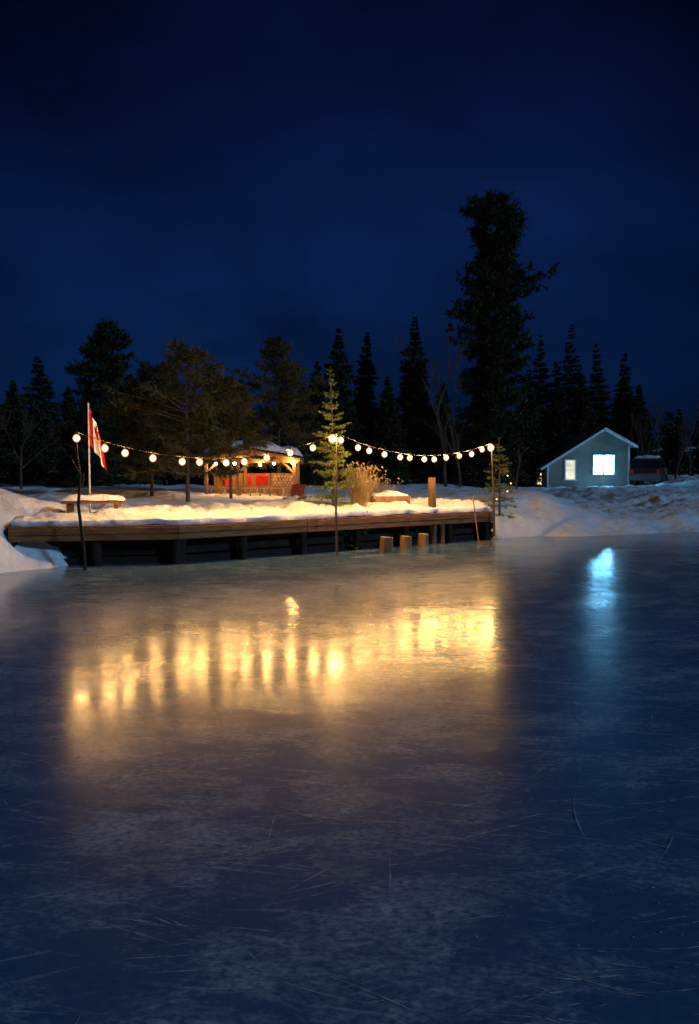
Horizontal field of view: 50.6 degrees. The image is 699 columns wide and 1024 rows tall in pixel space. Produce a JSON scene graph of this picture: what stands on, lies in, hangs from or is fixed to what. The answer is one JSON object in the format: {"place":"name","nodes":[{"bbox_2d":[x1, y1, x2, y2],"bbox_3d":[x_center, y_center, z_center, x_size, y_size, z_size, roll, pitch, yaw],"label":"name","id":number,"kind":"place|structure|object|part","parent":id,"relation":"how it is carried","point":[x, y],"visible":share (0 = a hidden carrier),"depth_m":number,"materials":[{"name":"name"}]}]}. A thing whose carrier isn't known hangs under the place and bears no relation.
{"place":"outdoors","nodes":[
{"label":"outdoors","id":0,"kind":"place"},
{"bbox_2d":[0,532,698,1023],"bbox_3d":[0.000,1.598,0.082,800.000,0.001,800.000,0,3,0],"label":"lake ice","id":1,"kind":"structure","parent":0,"point":[64,950],"depth_m":3.79,"materials":[{"name":"ice"}]},
{"bbox_2d":[71,435,86,570],"bbox_3d":[-4.495,-0.155,12.262,0.225,2.297,0.133,-1,3,-22],"label":"wooden stake","id":2,"kind":"object","parent":1,"relation":"in","point":[80,522],"visible":0.91,"depth_m":12.27,"materials":[{"name":"wood"}]},
{"bbox_2d":[7,497,492,566],"bbox_3d":[-1.731,0.265,16.193,10.775,1.112,4.100,-2,3,-32],"label":"wooden dock","id":3,"kind":"object","parent":1,"relation":"on","point":[126,533],"visible":0.9,"depth_m":14.05,"materials":[{"name":"brown wood"}]},
{"bbox_2d":[60,494,125,512],"bbox_3d":[-4.585,-0.115,13.261,1.092,0.411,0.398,0,3,-7],"label":"park bench","id":4,"kind":"object","parent":3,"relation":"on","point":[69,501],"visible":0.88,"depth_m":13.12,"materials":[{"name":"brown wood"}]},
{"bbox_2d":[87,403,106,512],"bbox_3d":[-4.607,-0.985,13.567,0.380,2.021,0.100,0,3,0],"label":"canadian flag","id":5,"kind":"object","parent":3,"relation":"on","point":[96,445],"visible":0.97,"depth_m":13.55,"materials":[{"name":"fabric"}]},
{"bbox_2d":[338,461,386,505],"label":"dry ornamental grass","id":6,"kind":"object","parent":3,"relation":"on","point":[362,494],"depth_m":16.56,"materials":[{"name":"beige plant"}]},
{"bbox_2d":[365,477,402,492],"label":"dry ornamental grass","id":7,"kind":"object","parent":3,"relation":"on","point":[382,487],"depth_m":18.18,"materials":[{"name":"beige plant"}]},
{"bbox_2d":[371,490,410,503],"bbox_3d":[0.882,-0.275,17.033,0.913,0.451,0.625,-1,3,-20],"label":"wooden planter","id":8,"kind":"object","parent":3,"relation":"on","point":[387,496],"visible":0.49,"depth_m":16.76,"materials":[{"name":"brown wood"}]},
{"bbox_2d":[335,433,337,554],"bbox_3d":[-0.250,-0.337,14.571,0.059,2.422,0.090,1,3,22],"label":"light pole","id":9,"kind":"object","parent":1,"relation":"on","point":[336,537],"visible":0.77,"depth_m":14.55,"materials":[{"name":"brown wood"}]},
{"bbox_2d":[75,431,334,464],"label":"string lights","id":10,"kind":"object","parent":9,"relation":"attached to","point":[332,438],"visible":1,"depth_m":13.23,"materials":[{"name":"white glass"}]},
{"bbox_2d":[339,434,492,460],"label":"string lights","id":11,"kind":"object","parent":9,"relation":"hanging from","point":[409,457],"visible":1,"depth_m":15.89,"materials":[{"name":"yellow"}]},
{"bbox_2d":[0,562,698,1023],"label":"skate marks","id":12,"kind":"object","parent":1,"relation":"on","point":[358,818],"visible":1,"depth_m":3.21},
{"bbox_2d":[5,572,698,1020],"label":"snow crumbs","id":13,"kind":"object","parent":1,"relation":"on","point":[347,836],"visible":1,"depth_m":3.38,"materials":[{"name":"white snow"}]},
{"bbox_2d":[380,536,392,551],"bbox_3d":[0.761,0.665,15.274,0.276,0.309,0.281,0,3,0],"label":"log stump","id":14,"kind":"object","parent":1,"relation":"on","point":[386,544],"visible":1,"depth_m":15.16,"materials":[{"name":"brown wood"}]},
{"bbox_2d":[400,536,411,548],"bbox_3d":[1.206,0.649,15.867,0.256,0.279,0.260,0,3,0],"label":"log stump","id":15,"kind":"object","parent":1,"relation":"on","point":[405,542],"visible":1,"depth_m":15.76,"materials":[{"name":"brown wood"}]},
{"bbox_2d":[418,533,428,545],"bbox_3d":[1.645,0.617,16.507,0.246,0.278,0.250,0,3,0],"label":"log stump","id":16,"kind":"object","parent":1,"relation":"on","point":[423,538],"visible":1,"depth_m":16.41,"materials":[{"name":"brown wood"}]},
{"bbox_2d":[428,478,444,543],"bbox_3d":[2.003,-0.002,16.953,0.426,1.573,0.197,-1,3,-16],"label":"dock piling","id":17,"kind":"object","parent":1,"relation":"in","point":[432,531],"visible":0.61,"depth_m":16.86,"materials":[{"name":"brown wood"}]},
{"bbox_2d":[472,497,489,543],"bbox_3d":[2.965,0.196,17.042,0.200,1.055,0.599,-2,3,-31],"label":"hockey stick","id":18,"kind":"object","parent":1,"relation":"on","point":[483,542],"visible":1,"depth_m":17.01,"materials":[{"name":"brown wood"}]},
{"bbox_2d":[491,443,494,535],"bbox_3d":[3.445,-0.533,17.746,0.138,2.240,0.056,0,3,0],"label":"light pole","id":19,"kind":"object","parent":1,"relation":"on","point":[493,494],"visible":1,"depth_m":17.74,"materials":[{"name":"brown wood"}]},
{"bbox_2d":[0,447,698,572],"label":"snow ground","id":20,"kind":"structure","parent":0,"point":[671,505],"depth_m":20.55,"materials":[{"name":"white snow"}]},
{"bbox_2d":[0,380,57,484],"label":"spruce tree","id":21,"kind":"object","parent":20,"relation":"on","point":[9,469],"visible":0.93,"depth_m":37.36,"materials":[{"name":"green plant"}]},
{"bbox_2d":[0,387,62,488],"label":"bare birch tree","id":22,"kind":"object","parent":20,"relation":"on","point":[23,442],"visible":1,"depth_m":23.75,"materials":[{"name":"brown plant"}]},
{"bbox_2d":[17,356,67,484],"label":"spruce tree","id":23,"kind":"object","parent":20,"relation":"on","point":[42,429],"visible":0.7,"depth_m":39.36,"materials":[{"name":"green plant"}]},
{"bbox_2d":[38,386,77,484],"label":"spruce tree","id":24,"kind":"object","parent":20,"relation":"on","point":[68,404],"visible":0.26,"depth_m":41.52,"materials":[{"name":"green plant"}]},
{"bbox_2d":[45,390,123,486],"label":"spruce tree","id":25,"kind":"object","parent":20,"relation":"on","point":[63,470],"visible":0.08,"depth_m":32.40,"materials":[{"name":"green plant"}]},
{"bbox_2d":[51,314,171,486],"bbox_3d":[-9.360,-4.125,28.901,4.502,6.948,4.346,1,3,18],"label":"pine tree","id":26,"kind":"object","parent":20,"relation":"on","point":[107,367],"visible":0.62,"depth_m":28.23,"materials":[{"name":"green plant"}]},
{"bbox_2d":[53,357,215,495],"bbox_3d":[-5.385,-2.231,19.902,3.677,3.895,3.882,2,4,39],"label":"pine tree","id":27,"kind":"object","parent":20,"relation":"on","point":[147,368],"visible":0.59,"depth_m":19.52,"materials":[{"name":"green plant"}]},
{"bbox_2d":[105,374,170,484],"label":"spruce tree","id":28,"kind":"object","parent":20,"relation":"on","point":[156,480],"visible":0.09,"depth_m":33.48,"materials":[{"name":"green plant"}]},
{"bbox_2d":[147,361,192,484],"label":"spruce tree","id":29,"kind":"object","parent":20,"relation":"on","point":[168,478],"visible":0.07,"depth_m":37.40,"materials":[{"name":"green plant"}]},
{"bbox_2d":[102,336,277,501],"bbox_3d":[-4.221,-2.238,18.499,3.907,4.264,3.539,-2,3,-30],"label":"pine tree","id":30,"kind":"object","parent":20,"relation":"on","point":[192,355],"visible":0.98,"depth_m":18.22,"materials":[{"name":"green plant"}]},
{"bbox_2d":[175,371,230,484],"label":"spruce tree","id":31,"kind":"object","parent":20,"relation":"on","point":[196,480],"visible":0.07,"depth_m":35.26,"materials":[{"name":"green plant"}]},
{"bbox_2d":[196,372,275,498],"bbox_3d":[-2.997,-1.946,19.435,2.186,3.467,2.030,-2,4,-37],"label":"pine tree","id":32,"kind":"object","parent":20,"relation":"on","point":[239,399],"visible":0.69,"depth_m":19.11,"materials":[{"name":"green plant"}]},
{"bbox_2d":[199,380,274,485],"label":"spruce tree","id":33,"kind":"object","parent":20,"relation":"on","point":[254,469],"visible":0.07,"depth_m":32.50,"materials":[{"name":"green plant"}]},
{"bbox_2d":[198,440,303,495],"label":"garden pavilion","id":34,"kind":"structure","parent":20,"relation":"on","point":[265,483],"depth_m":20.96,"materials":[{"name":"brown wood"}]},
{"bbox_2d":[198,335,341,492],"bbox_3d":[-2.377,-2.994,22.747,3.565,5.129,3.521,2,4,34],"label":"pine tree","id":35,"kind":"object","parent":20,"relation":"on","point":[285,367],"visible":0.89,"depth_m":22.42,"materials":[{"name":"green plant"}]},
{"bbox_2d":[282,483,305,499],"bbox_3d":[-1.443,-0.444,19.558,0.495,0.618,0.566,1,3,17],"label":"adirondack chair","id":36,"kind":"object","parent":20,"relation":"on","point":[297,493],"visible":0.6,"depth_m":19.73,"materials":[{"name":"red wood"}]},
{"bbox_2d":[270,383,335,485],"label":"spruce tree","id":37,"kind":"object","parent":20,"relation":"on","point":[308,476],"visible":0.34,"depth_m":31.45,"materials":[{"name":"green plant"}]},
{"bbox_2d":[308,361,343,477],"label":"spruce tree","id":38,"kind":"object","parent":20,"relation":"on","point":[315,399],"visible":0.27,"depth_m":39.45,"materials":[{"name":"green plant"}]},
{"bbox_2d":[300,366,367,549],"bbox_3d":[-0.357,-0.960,15.844,1.778,4.297,1.670,0,3,0],"label":"young fir tree","id":39,"kind":"object","parent":20,"relation":"on","point":[342,472],"visible":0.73,"depth_m":15.74,"materials":[{"name":"green plant"}]},
{"bbox_2d":[311,328,371,484],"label":"spruce tree","id":40,"kind":"object","parent":20,"relation":"on","point":[342,379],"visible":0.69,"depth_m":37.32,"materials":[{"name":"green plant"}]},
{"bbox_2d":[1,372,698,483],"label":"distant forest","id":41,"kind":"object","parent":20,"relation":"on","point":[669,447],"visible":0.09,"depth_m":60.03,"materials":[{"name":"green plant"}]},
{"bbox_2d":[350,332,386,477],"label":"spruce tree","id":42,"kind":"object","parent":20,"relation":"on","point":[366,412],"visible":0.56,"depth_m":41.30,"materials":[{"name":"green plant"}]},
{"bbox_2d":[360,376,420,484],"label":"spruce tree","id":43,"kind":"object","parent":20,"relation":"on","point":[388,434],"visible":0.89,"depth_m":37.39,"materials":[{"name":"green plant"}]},
{"bbox_2d":[394,317,451,483],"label":"spruce tree","id":44,"kind":"object","parent":20,"relation":"on","point":[417,409],"visible":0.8,"depth_m":39.29,"materials":[{"name":"green plant"}]},
{"bbox_2d":[391,288,479,486],"bbox_3d":[4.195,-5.658,33.672,4.338,9.191,4.539,2,4,35],"label":"bare birch tree","id":45,"kind":"object","parent":20,"relation":"on","point":[443,443],"visible":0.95,"depth_m":33.43,"materials":[{"name":"brown plant"}]},
{"bbox_2d":[422,383,476,484],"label":"spruce tree","id":46,"kind":"object","parent":20,"relation":"on","point":[451,466],"visible":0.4,"depth_m":41.31,"materials":[{"name":"green plant"}]},
{"bbox_2d":[439,388,467,486],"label":"bare birch tree","id":47,"kind":"object","parent":20,"relation":"on","point":[457,459],"visible":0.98,"depth_m":30.66,"materials":[{"name":"brown plant"}]},
{"bbox_2d":[456,395,502,487],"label":"spruce tree","id":48,"kind":"object","parent":20,"relation":"on","point":[479,483],"visible":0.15,"depth_m":41.19,"materials":[{"name":"green plant"}]},
{"bbox_2d":[477,437,517,518],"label":"young fir tree","id":49,"kind":"object","parent":20,"relation":"on","point":[499,498],"visible":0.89,"depth_m":19.26,"materials":[{"name":"green plant"}]},
{"bbox_2d":[444,188,560,487],"bbox_3d":[7.527,-8.579,37.773,5.804,15.288,5.447,0,3,0],"label":"white pine tree","id":50,"kind":"object","parent":20,"relation":"on","point":[495,262],"visible":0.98,"depth_m":36.80,"materials":[{"name":"green plant"}]},
{"bbox_2d":[505,446,530,489],"bbox_3d":[4.918,-1.312,21.998,0.899,1.512,0.403,1,3,21],"label":"bare shrub","id":51,"kind":"object","parent":20,"relation":"on","point":[517,470],"visible":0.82,"depth_m":21.99,"materials":[{"name":"brown plant"}]},
{"bbox_2d":[506,369,548,486],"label":"spruce tree","id":52,"kind":"object","parent":20,"relation":"on","point":[533,440],"visible":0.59,"depth_m":46.32,"materials":[{"name":"green plant"}]},
{"bbox_2d":[513,335,558,485],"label":"spruce tree","id":53,"kind":"object","parent":20,"relation":"on","point":[541,377],"visible":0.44,"depth_m":49.31,"materials":[{"name":"green plant"}]},
{"bbox_2d":[534,361,573,461],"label":"spruce tree","id":54,"kind":"object","parent":20,"relation":"on","point":[557,416],"visible":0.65,"depth_m":48.40,"materials":[{"name":"green plant"}]},
{"bbox_2d":[549,324,596,431],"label":"spruce tree","id":55,"kind":"object","parent":20,"relation":"on","point":[571,391],"visible":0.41,"depth_m":51.35,"materials":[{"name":"green plant"}]},
{"bbox_2d":[566,374,599,436],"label":"spruce tree","id":56,"kind":"object","parent":20,"relation":"on","point":[581,422],"visible":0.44,"depth_m":49.48,"materials":[{"name":"green plant"}]},
{"bbox_2d":[534,427,637,487],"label":"lake cottage","id":57,"kind":"structure","parent":20,"relation":"on","point":[600,457],"depth_m":44.91,"materials":[{"name":"blue wood"}]},
{"bbox_2d":[566,460,574,478],"label":"window pane","id":58,"kind":"structure","parent":57,"relation":"in","point":[570,464],"depth_m":44.92,"materials":[{"name":"beige glass"}]},
{"bbox_2d":[594,455,613,473],"label":"window pane","id":59,"kind":"structure","parent":57,"relation":"in","point":[598,459],"depth_m":44.90,"materials":[{"name":"white glass"}]},
{"bbox_2d":[586,343,617,432],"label":"spruce tree","id":60,"kind":"object","parent":20,"relation":"on","point":[597,399],"visible":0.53,"depth_m":54.38,"materials":[{"name":"green plant"}]},
{"bbox_2d":[608,351,639,455],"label":"spruce tree","id":61,"kind":"object","parent":20,"relation":"on","point":[622,400],"visible":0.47,"depth_m":54.33,"materials":[{"name":"green plant"}]},
{"bbox_2d":[614,394,652,481],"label":"bare birch tree","id":62,"kind":"object","parent":20,"relation":"on","point":[636,427],"visible":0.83,"depth_m":49.99,"materials":[{"name":"brown plant"}]},
{"bbox_2d":[629,411,654,482],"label":"bare birch tree","id":63,"kind":"object","parent":20,"relation":"on","point":[639,434],"visible":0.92,"depth_m":48.24,"materials":[{"name":"brown plant"}]},
{"bbox_2d":[622,384,663,465],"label":"spruce tree","id":64,"kind":"object","parent":20,"relation":"on","point":[640,396],"visible":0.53,"depth_m":53.36,"materials":[{"name":"green plant"}]},
{"bbox_2d":[629,455,667,484],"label":"parked car","id":65,"kind":"object","parent":20,"relation":"on","point":[648,468],"visible":0.85,"depth_m":44.27,"materials":[{"name":"paint"}]},
{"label":"windows","id":66,"kind":"part","parent":65,"relation":"part of","materials":[{"name":"black glass"}]},
{"bbox_2d":[648,392,669,455],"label":"bare birch tree","id":67,"kind":"object","parent":20,"relation":"on","point":[658,430],"visible":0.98,"depth_m":49.28,"materials":[{"name":"brown plant"}]},
{"bbox_2d":[671,408,698,475],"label":"bare birch tree","id":68,"kind":"object","parent":20,"relation":"on","point":[690,458],"visible":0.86,"depth_m":51.96,"materials":[{"name":"brown plant"}]},
{"bbox_2d":[674,392,698,479],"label":"bare birch tree","id":69,"kind":"object","parent":20,"relation":"on","point":[681,454],"visible":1,"depth_m":45.45,"materials":[{"name":"brown plant"}]},
{"bbox_2d":[0,0,698,446],"label":"sky","id":70,"kind":"structure","parent":0,"point":[224,177],"materials":[{"name":"blue"}]}
]}

